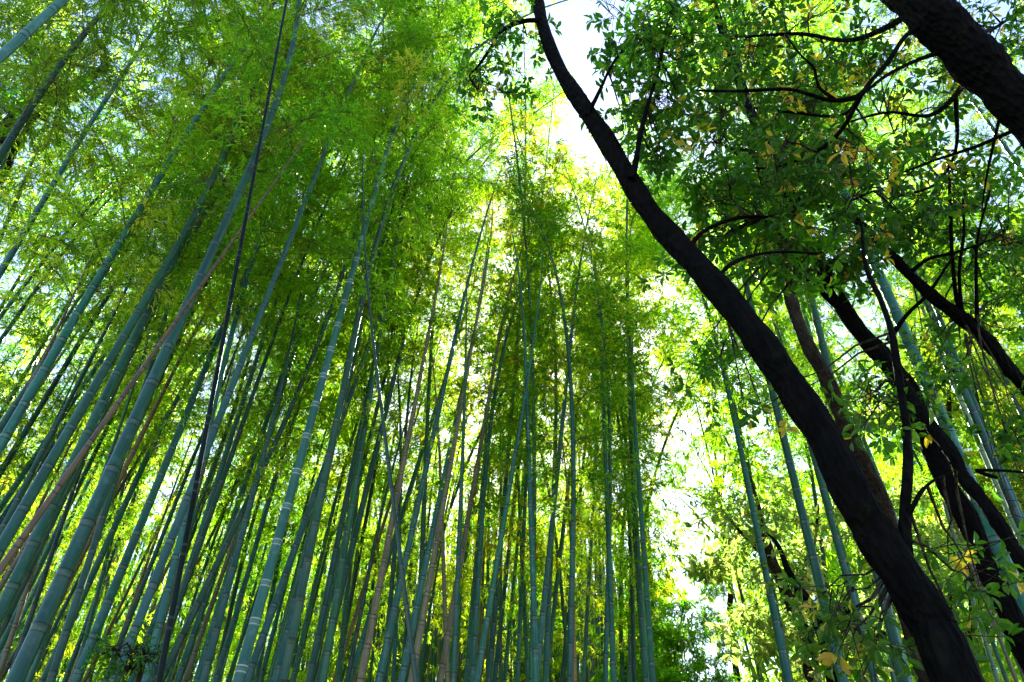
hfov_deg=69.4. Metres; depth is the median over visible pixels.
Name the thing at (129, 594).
bamboo
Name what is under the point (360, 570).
bamboo
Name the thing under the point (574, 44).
sky
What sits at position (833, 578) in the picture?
bamboo
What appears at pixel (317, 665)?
bamboo
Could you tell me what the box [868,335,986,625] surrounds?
bamboo
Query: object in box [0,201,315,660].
bamboo
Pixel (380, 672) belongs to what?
bamboo
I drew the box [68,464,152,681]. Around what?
bamboo
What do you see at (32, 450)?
bamboo
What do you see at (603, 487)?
bamboo
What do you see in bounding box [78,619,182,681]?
sapling
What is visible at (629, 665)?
bamboo
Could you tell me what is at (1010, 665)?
bamboo
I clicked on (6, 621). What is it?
bamboo
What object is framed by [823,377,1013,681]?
bamboo
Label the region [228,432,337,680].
bamboo
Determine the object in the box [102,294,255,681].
bamboo
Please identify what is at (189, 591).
bamboo
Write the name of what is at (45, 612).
bamboo
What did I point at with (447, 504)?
bamboo
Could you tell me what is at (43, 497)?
bamboo
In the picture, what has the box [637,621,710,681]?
bamboo
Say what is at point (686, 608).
bamboo
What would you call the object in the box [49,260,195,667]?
bamboo
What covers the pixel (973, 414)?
bamboo
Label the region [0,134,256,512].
bamboo
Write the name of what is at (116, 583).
bamboo
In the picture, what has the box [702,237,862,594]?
bamboo
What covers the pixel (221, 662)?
bamboo
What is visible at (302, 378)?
bamboo
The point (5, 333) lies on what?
bamboo
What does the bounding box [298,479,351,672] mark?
bamboo
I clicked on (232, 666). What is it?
bamboo
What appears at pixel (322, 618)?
bamboo
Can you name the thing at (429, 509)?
bamboo
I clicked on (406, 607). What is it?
bamboo
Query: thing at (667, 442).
bamboo
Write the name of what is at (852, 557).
bamboo
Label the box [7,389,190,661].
bamboo
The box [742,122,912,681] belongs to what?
bamboo
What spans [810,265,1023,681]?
bamboo
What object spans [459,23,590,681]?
bamboo
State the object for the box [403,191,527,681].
bamboo
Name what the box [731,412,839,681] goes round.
bamboo
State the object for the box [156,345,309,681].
bamboo
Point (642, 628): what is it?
bamboo
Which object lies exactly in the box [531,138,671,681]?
bamboo
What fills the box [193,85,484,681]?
bamboo
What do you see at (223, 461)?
bamboo
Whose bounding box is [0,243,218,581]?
bamboo
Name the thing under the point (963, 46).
evergreen tree
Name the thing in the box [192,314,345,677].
bamboo
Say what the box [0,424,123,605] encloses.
bamboo
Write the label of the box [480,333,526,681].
bamboo
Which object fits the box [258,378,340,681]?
bamboo
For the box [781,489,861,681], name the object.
bamboo
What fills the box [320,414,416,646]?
bamboo
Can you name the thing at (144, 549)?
bamboo
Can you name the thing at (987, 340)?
evergreen tree
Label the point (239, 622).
bamboo
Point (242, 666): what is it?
bamboo
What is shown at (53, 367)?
bamboo
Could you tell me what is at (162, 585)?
bamboo
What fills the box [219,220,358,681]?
bamboo
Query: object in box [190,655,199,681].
bamboo
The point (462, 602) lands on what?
bamboo
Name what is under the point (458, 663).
bamboo
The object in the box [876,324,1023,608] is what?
broadleaf tree
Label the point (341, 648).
bamboo
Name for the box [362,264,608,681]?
bamboo
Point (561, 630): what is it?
bamboo
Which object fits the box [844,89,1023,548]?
bamboo
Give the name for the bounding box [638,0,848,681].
bamboo
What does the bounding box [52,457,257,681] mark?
bamboo
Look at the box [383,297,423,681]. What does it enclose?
bamboo
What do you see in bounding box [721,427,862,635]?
bamboo
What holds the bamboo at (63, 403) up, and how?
on the ground
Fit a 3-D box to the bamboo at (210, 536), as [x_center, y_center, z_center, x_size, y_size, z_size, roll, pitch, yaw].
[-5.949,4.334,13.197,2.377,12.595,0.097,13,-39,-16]
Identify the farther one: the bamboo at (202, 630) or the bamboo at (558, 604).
the bamboo at (558, 604)
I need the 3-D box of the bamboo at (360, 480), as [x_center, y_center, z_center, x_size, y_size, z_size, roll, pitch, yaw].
[-1.558,0.916,13.365,3.835,18.205,2.430,-19,-41,22]
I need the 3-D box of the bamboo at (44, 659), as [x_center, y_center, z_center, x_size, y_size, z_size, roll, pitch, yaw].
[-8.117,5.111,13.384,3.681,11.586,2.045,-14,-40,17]
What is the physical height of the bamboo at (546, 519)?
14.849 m
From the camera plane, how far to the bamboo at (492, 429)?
11.84 m
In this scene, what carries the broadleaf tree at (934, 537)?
on the ground
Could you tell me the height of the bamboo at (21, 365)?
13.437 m
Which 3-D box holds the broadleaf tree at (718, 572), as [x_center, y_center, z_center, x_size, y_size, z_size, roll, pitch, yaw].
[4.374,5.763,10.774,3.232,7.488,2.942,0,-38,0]
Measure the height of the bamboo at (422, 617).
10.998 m
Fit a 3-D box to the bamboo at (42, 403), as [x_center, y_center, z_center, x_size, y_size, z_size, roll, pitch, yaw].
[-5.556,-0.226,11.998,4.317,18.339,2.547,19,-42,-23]
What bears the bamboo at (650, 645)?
on the ground
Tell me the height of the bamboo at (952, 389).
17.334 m
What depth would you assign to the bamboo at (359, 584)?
18.14 m
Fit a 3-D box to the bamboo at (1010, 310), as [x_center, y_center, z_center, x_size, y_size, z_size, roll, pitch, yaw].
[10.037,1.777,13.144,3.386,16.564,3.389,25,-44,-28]
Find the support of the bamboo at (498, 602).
on the ground
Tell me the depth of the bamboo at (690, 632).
15.09 m
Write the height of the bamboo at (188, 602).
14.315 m
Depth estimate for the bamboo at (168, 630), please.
4.06 m
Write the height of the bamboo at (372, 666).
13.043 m
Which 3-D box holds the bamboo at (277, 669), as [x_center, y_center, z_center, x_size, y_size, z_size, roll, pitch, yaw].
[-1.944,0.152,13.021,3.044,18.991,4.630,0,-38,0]
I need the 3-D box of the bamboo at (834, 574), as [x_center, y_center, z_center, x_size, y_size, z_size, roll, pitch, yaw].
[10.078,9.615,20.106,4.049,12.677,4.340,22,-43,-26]
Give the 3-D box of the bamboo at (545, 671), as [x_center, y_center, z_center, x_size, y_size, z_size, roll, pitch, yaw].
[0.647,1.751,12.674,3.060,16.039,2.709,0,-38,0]
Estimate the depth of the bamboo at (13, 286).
14.61 m
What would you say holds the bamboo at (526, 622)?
on the ground
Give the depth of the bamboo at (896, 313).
9.50 m
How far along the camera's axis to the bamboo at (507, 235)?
13.04 m
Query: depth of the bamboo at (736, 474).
13.95 m
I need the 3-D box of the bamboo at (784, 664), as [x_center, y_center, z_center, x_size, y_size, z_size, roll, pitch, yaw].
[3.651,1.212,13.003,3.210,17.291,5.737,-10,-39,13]
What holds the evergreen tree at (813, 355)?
on the ground
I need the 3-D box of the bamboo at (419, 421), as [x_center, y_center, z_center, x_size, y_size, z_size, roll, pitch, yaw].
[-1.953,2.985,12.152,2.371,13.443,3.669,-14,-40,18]
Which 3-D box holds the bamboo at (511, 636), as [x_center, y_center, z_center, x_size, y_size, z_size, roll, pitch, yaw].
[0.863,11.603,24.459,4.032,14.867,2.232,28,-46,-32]
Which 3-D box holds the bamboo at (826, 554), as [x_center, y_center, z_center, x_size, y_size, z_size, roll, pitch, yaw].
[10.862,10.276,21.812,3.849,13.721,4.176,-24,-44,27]
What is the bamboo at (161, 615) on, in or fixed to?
on the ground
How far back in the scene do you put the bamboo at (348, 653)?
18.50 m
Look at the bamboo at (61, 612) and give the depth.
13.74 m
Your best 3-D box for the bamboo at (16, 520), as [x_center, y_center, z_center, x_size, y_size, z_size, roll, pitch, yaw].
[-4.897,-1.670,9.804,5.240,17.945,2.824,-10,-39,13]
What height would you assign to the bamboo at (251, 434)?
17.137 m
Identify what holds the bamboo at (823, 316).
on the ground
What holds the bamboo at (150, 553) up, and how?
on the ground
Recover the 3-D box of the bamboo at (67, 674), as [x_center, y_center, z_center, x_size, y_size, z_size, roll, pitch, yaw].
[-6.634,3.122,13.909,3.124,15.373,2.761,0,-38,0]
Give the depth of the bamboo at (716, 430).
17.86 m
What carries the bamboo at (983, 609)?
on the ground
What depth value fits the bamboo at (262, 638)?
13.63 m
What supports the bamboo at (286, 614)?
on the ground
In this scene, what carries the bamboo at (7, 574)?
on the ground
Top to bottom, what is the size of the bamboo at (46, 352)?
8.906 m
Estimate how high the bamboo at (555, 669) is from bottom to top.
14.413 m
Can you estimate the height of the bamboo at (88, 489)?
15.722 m
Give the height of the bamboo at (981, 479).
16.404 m
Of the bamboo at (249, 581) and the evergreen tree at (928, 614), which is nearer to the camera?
the evergreen tree at (928, 614)
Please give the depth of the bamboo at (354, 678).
13.01 m
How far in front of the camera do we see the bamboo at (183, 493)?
14.09 m
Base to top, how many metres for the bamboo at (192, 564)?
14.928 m
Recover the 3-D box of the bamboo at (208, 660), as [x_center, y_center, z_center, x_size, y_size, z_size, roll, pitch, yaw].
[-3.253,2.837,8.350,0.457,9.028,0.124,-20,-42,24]
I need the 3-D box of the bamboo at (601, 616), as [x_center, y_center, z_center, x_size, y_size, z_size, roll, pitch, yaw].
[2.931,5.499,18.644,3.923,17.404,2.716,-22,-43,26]
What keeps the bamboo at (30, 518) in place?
on the ground
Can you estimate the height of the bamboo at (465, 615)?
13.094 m
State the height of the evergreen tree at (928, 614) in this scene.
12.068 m
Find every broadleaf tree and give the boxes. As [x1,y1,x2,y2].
[679,473,862,681]
[738,532,892,681]
[842,471,965,681]
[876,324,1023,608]
[918,432,1023,665]
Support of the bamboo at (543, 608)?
on the ground
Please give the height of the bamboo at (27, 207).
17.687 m
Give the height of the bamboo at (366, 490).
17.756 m
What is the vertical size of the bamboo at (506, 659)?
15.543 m
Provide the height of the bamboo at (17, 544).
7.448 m
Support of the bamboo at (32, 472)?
on the ground
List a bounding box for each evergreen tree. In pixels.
[446,0,1023,681]
[662,0,1023,280]
[677,4,1023,673]
[697,15,928,681]
[777,146,1023,517]
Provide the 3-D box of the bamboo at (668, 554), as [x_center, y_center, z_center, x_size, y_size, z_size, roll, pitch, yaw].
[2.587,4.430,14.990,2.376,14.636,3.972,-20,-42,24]
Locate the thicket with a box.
[0,452,1021,681]
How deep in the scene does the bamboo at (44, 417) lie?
15.46 m
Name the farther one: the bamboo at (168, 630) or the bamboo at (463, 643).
the bamboo at (463, 643)
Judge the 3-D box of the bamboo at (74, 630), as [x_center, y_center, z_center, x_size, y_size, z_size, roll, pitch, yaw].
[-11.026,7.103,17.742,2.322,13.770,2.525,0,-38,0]
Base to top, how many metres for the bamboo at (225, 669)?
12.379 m
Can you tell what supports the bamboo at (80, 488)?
on the ground
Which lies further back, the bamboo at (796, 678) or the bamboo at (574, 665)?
the bamboo at (796, 678)
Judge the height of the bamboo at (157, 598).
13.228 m
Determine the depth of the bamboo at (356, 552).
16.03 m
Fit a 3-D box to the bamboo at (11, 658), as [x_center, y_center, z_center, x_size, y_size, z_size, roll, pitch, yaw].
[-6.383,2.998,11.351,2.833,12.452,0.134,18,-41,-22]
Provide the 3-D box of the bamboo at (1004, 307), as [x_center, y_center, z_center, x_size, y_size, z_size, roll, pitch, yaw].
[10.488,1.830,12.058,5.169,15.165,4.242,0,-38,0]
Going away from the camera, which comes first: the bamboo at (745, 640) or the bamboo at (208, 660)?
the bamboo at (208, 660)
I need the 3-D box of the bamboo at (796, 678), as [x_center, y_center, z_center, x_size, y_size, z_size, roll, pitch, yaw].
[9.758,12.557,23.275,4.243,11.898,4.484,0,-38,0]
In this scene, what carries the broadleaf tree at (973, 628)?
on the ground
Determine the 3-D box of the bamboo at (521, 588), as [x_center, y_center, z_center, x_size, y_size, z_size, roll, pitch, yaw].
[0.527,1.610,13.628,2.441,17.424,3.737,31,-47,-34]
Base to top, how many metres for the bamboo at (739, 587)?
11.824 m
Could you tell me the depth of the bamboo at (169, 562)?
12.16 m
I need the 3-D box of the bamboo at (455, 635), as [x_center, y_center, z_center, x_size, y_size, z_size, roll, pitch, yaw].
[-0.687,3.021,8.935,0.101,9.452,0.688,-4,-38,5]
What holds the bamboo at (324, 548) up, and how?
on the ground
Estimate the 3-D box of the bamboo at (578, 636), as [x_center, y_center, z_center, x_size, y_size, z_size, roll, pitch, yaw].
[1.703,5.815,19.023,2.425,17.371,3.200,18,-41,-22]
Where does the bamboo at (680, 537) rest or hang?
on the ground
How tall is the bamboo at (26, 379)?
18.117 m
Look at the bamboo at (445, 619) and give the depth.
10.79 m
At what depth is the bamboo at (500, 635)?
12.34 m
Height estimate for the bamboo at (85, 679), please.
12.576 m
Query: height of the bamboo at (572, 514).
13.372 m
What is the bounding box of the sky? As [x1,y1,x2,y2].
[0,0,1023,681]
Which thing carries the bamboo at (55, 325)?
on the ground
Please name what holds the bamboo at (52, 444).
on the ground
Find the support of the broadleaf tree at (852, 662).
on the ground
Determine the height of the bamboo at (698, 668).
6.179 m
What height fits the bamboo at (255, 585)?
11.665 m
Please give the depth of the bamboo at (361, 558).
25.21 m
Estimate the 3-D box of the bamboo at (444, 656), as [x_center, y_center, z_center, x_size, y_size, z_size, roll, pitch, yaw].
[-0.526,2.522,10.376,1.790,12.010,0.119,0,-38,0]
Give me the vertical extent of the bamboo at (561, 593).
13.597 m
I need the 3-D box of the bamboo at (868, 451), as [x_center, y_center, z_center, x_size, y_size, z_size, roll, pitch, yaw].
[5.490,1.051,12.313,2.295,16.700,3.498,-8,-38,11]
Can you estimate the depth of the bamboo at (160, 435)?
11.42 m
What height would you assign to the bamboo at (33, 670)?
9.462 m
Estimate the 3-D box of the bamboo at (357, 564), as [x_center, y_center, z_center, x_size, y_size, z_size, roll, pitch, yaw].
[-2.665,2.130,13.192,3.630,16.070,3.043,22,-43,-26]
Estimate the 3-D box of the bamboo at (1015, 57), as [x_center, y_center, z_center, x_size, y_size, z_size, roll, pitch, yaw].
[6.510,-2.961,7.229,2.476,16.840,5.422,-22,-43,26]
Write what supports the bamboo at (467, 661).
on the ground
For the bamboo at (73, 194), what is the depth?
12.94 m
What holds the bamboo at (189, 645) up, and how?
on the ground
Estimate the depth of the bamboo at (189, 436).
21.76 m
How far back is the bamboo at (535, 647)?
9.13 m
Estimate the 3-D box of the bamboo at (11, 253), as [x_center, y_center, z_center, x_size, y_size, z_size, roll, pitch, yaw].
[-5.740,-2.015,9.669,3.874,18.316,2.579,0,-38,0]
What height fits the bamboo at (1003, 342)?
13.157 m
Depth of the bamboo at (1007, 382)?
14.68 m
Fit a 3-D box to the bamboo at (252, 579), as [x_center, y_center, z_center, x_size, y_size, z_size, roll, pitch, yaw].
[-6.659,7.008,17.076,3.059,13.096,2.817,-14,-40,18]
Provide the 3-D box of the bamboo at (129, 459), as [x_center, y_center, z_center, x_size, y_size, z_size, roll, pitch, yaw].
[-4.904,2.401,8.572,1.273,9.994,0.123,30,-47,-33]
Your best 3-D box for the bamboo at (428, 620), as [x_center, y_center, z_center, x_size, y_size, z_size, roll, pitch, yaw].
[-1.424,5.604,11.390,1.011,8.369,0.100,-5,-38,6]
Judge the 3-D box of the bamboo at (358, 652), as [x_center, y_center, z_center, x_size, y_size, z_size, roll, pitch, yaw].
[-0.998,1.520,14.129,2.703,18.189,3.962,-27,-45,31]
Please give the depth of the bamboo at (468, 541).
16.55 m
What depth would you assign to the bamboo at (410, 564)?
16.47 m
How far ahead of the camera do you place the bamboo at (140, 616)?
10.68 m
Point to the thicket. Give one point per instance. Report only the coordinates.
(436, 656)
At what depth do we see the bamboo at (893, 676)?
14.97 m
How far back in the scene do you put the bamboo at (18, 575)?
7.70 m
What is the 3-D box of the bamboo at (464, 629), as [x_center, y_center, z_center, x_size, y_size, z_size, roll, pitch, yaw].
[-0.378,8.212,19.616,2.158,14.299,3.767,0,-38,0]
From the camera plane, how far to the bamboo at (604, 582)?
21.14 m
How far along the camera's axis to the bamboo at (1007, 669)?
18.60 m
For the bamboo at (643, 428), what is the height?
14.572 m
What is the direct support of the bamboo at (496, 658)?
on the ground
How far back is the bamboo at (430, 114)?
10.17 m
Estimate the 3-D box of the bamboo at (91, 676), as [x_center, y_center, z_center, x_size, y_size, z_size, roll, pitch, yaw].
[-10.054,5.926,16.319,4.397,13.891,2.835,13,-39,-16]
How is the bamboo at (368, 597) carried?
on the ground
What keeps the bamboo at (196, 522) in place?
on the ground
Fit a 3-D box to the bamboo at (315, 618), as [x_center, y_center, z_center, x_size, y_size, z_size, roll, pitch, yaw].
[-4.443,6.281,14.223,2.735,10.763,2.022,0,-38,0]
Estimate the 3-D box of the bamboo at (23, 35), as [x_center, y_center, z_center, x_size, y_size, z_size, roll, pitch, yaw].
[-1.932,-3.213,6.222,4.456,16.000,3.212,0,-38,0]
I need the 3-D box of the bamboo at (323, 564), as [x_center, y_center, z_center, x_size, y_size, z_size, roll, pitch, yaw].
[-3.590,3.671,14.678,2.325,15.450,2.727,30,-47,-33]
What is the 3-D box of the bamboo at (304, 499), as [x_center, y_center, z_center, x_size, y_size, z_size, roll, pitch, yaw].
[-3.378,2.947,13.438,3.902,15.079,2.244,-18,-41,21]
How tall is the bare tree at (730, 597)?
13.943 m
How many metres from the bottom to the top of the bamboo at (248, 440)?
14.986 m
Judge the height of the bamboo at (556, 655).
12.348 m
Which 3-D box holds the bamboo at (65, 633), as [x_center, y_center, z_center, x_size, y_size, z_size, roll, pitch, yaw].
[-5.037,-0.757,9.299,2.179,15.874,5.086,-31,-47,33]
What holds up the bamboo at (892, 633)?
on the ground
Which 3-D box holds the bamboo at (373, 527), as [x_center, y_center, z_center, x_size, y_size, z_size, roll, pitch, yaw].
[-2.254,3.590,14.643,3.874,15.532,2.557,-27,-45,31]
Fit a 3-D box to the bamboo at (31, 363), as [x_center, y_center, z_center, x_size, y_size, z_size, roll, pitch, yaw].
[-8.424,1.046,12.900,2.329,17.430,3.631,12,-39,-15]
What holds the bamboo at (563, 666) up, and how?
on the ground
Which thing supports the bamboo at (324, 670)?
on the ground
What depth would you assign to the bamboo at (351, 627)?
12.27 m
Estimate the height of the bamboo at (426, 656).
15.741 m
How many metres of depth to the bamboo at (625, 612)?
13.40 m
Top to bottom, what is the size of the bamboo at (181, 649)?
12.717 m
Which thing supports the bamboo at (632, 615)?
on the ground
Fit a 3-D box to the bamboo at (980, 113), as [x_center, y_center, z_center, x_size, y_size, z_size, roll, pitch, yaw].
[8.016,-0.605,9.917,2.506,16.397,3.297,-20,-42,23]
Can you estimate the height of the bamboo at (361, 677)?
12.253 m
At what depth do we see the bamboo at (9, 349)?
17.58 m
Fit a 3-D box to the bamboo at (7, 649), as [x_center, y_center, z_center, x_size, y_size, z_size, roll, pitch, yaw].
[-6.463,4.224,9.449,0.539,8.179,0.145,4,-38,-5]
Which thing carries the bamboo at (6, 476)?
on the ground
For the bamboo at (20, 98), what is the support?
on the ground
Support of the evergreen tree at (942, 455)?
on the ground
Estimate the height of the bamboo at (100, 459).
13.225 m
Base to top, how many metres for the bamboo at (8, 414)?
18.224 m
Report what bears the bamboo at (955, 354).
on the ground
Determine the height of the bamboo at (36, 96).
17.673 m
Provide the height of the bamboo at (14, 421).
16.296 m
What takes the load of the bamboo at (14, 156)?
on the ground
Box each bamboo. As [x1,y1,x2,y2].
[0,0,68,227]
[0,0,120,240]
[0,0,171,338]
[0,0,232,278]
[0,0,250,187]
[0,0,322,103]
[0,0,340,455]
[0,0,360,560]
[0,0,364,628]
[0,9,130,185]
[0,19,379,640]
[0,28,369,478]
[0,35,103,316]
[0,50,274,319]
[0,68,271,433]
[0,101,305,673]
[0,103,319,524]
[0,106,186,344]
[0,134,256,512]
[0,135,307,574]
[0,136,180,419]
[0,147,334,654]
[0,176,95,500]
[0,190,214,491]
[0,194,165,535]
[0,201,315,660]
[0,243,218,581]
[0,281,236,677]
[0,290,52,478]
[0,310,110,486]
[0,318,214,614]
[0,326,81,593]
[0,360,82,526]
[0,370,26,542]
[0,404,95,681]
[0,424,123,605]
[0,426,24,494]
[0,525,35,591]
[1,314,233,680]
[1,337,201,681]
[1,369,112,580]
[3,400,88,509]
[4,415,215,649]
[5,0,416,681]
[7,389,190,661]
[19,474,136,663]
[20,242,97,400]
[25,281,230,681]
[26,310,156,681]
[34,0,304,681]
[36,246,235,443]
[37,287,109,392]
[38,488,138,681]
[39,181,371,681]
[40,264,234,646]
[42,317,134,595]
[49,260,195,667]
[52,331,175,681]
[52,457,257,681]
[60,249,181,634]
[62,261,251,681]
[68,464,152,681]
[70,21,485,681]
[82,377,231,681]
[87,463,215,678]
[90,520,163,681]
[94,481,235,681]
[101,290,320,681]
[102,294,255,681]
[110,0,470,681]
[117,418,198,641]
[125,426,244,680]
[127,8,397,452]
[127,221,326,681]
[134,219,330,681]
[141,50,398,681]
[149,20,424,681]
[154,296,287,563]
[155,8,440,681]
[155,335,240,657]
[156,0,287,681]
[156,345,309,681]
[160,444,230,681]
[161,365,292,639]
[163,8,436,681]
[170,490,236,681]
[174,67,379,681]
[182,358,300,681]
[183,478,308,681]
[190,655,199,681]
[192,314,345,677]
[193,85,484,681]
[199,287,301,681]
[203,403,290,681]
[210,469,337,673]
[213,210,430,681]
[214,130,386,488]
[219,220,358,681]
[219,448,353,681]
[224,310,315,560]
[225,296,336,681]
[226,491,291,679]
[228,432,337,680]
[229,425,298,681]
[232,0,531,681]
[236,295,413,681]
[244,76,569,681]
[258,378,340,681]
[259,198,423,681]
[263,182,468,681]
[268,114,480,681]
[271,78,487,681]
[278,0,574,681]
[287,348,384,639]
[288,212,437,681]
[295,292,405,681]
[296,466,421,681]
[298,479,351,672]
[305,4,454,681]
[307,500,432,670]
[309,485,403,681]
[313,494,350,681]
[315,66,574,681]
[317,39,499,660]
[317,109,466,674]
[318,2,469,681]
[320,236,493,678]
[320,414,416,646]
[322,356,470,681]
[329,212,478,681]
[330,414,423,681]
[332,327,444,681]
[341,470,366,678]
[344,402,412,681]
[350,169,532,681]
[352,646,363,681]
[356,221,447,681]
[362,157,418,681]
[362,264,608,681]
[364,187,527,681]
[374,167,485,657]
[374,173,499,681]
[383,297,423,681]
[386,455,423,681]
[395,327,474,681]
[397,209,492,681]
[401,359,510,667]
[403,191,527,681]
[407,238,488,681]
[417,173,615,681]
[420,468,459,681]
[424,405,523,681]
[425,424,440,549]
[426,585,441,681]
[429,377,478,598]
[430,339,449,681]
[436,124,578,674]
[436,422,509,658]
[437,226,530,681]
[446,48,647,681]
[450,282,466,681]
[450,357,595,681]
[455,159,648,681]
[457,641,459,681]
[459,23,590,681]
[459,290,622,669]
[461,472,529,680]
[464,314,502,681]
[465,445,593,681]
[469,75,594,681]
[469,105,621,681]
[470,293,567,681]
[474,224,588,681]
[474,247,543,681]
[476,442,492,664]
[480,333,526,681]
[481,415,502,676]
[496,230,568,625]
[497,484,586,681]
[499,391,502,681]
[502,367,645,681]
[502,432,591,681]
[504,506,561,681]
[511,230,539,681]
[512,152,682,681]
[519,199,684,681]
[520,519,625,681]
[523,174,697,679]
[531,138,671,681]
[537,151,694,681]
[538,177,596,670]
[540,318,617,681]
[542,176,711,681]
[545,463,627,675]
[547,254,688,681]
[547,357,615,681]
[550,224,674,681]
[550,266,697,676]
[552,314,699,681]
[557,298,666,672]
[562,443,576,681]
[564,270,659,673]
[570,90,721,681]
[575,129,701,681]
[577,307,759,681]
[590,588,684,681]
[590,599,674,681]
[601,564,723,681]
[609,95,796,681]
[611,164,816,681]
[617,559,737,681]
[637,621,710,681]
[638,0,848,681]
[645,329,839,671]
[647,0,909,681]
[654,502,697,656]
[656,618,749,681]
[669,173,881,681]
[684,361,763,680]
[690,298,943,681]
[693,212,896,681]
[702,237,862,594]
[703,57,898,522]
[708,0,1023,614]
[713,42,883,681]
[713,523,756,681]
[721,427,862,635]
[726,572,802,681]
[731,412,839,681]
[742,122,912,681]
[755,0,1023,545]
[757,473,901,681]
[761,492,910,681]
[765,279,1009,681]
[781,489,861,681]
[804,489,1002,681]
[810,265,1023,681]
[820,0,1023,516]
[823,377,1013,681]
[838,190,999,681]
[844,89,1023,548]
[862,0,1023,308]
[864,164,1023,585]
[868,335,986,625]
[876,407,1020,681]
[884,15,1023,419]
[893,270,1020,502]
[894,201,1023,372]
[896,403,1018,681]
[913,470,1022,681]
[954,367,1023,510]
[961,279,1022,485]
[963,202,1023,400]
[964,272,1023,666]
[996,0,1023,70]
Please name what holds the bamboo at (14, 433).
on the ground
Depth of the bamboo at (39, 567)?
11.66 m
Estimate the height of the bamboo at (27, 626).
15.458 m
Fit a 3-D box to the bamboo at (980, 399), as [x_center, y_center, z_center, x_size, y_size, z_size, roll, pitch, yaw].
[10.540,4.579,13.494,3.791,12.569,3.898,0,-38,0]
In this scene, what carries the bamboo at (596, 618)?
on the ground
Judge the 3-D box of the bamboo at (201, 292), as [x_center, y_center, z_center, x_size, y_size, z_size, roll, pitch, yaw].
[-4.141,-0.203,12.012,3.989,18.321,2.672,9,-39,-11]
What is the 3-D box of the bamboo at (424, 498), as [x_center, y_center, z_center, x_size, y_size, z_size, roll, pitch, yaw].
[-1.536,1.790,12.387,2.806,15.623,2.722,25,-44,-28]
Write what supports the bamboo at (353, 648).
on the ground
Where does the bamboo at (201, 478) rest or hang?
on the ground
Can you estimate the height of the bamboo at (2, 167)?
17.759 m
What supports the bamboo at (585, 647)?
on the ground
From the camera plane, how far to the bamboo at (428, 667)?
17.22 m
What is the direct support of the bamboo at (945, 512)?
on the ground
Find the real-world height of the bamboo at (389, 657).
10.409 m
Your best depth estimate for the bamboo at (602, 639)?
16.04 m
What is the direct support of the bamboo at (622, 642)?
on the ground
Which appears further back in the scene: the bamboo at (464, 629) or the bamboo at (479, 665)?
the bamboo at (464, 629)
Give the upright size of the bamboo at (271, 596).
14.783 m
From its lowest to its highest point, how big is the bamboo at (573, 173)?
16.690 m
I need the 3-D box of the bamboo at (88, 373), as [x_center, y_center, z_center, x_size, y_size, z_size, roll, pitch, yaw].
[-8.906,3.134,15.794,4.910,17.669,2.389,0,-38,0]
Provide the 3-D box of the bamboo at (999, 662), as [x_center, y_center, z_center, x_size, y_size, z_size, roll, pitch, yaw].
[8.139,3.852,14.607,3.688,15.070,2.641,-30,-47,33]
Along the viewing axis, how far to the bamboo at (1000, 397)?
21.52 m
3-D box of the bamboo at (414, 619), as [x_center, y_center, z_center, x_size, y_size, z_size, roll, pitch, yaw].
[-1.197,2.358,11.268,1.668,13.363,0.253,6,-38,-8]
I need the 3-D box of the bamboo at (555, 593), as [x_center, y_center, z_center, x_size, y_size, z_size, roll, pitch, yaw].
[2.288,2.061,13.460,4.971,16.512,2.797,0,-38,0]
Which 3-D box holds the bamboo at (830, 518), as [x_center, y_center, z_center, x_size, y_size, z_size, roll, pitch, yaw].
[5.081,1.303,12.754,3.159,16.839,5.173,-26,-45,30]
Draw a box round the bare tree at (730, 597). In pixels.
[673,357,740,681]
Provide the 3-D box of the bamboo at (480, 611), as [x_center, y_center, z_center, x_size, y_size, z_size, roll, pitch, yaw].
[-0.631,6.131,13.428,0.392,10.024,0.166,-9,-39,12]
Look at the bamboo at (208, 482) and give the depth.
12.26 m
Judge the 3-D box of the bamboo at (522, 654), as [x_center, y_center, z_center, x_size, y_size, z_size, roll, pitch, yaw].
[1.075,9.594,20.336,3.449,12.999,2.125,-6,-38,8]
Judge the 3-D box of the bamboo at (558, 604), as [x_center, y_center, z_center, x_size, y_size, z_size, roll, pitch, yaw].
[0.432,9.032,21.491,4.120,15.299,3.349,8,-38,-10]

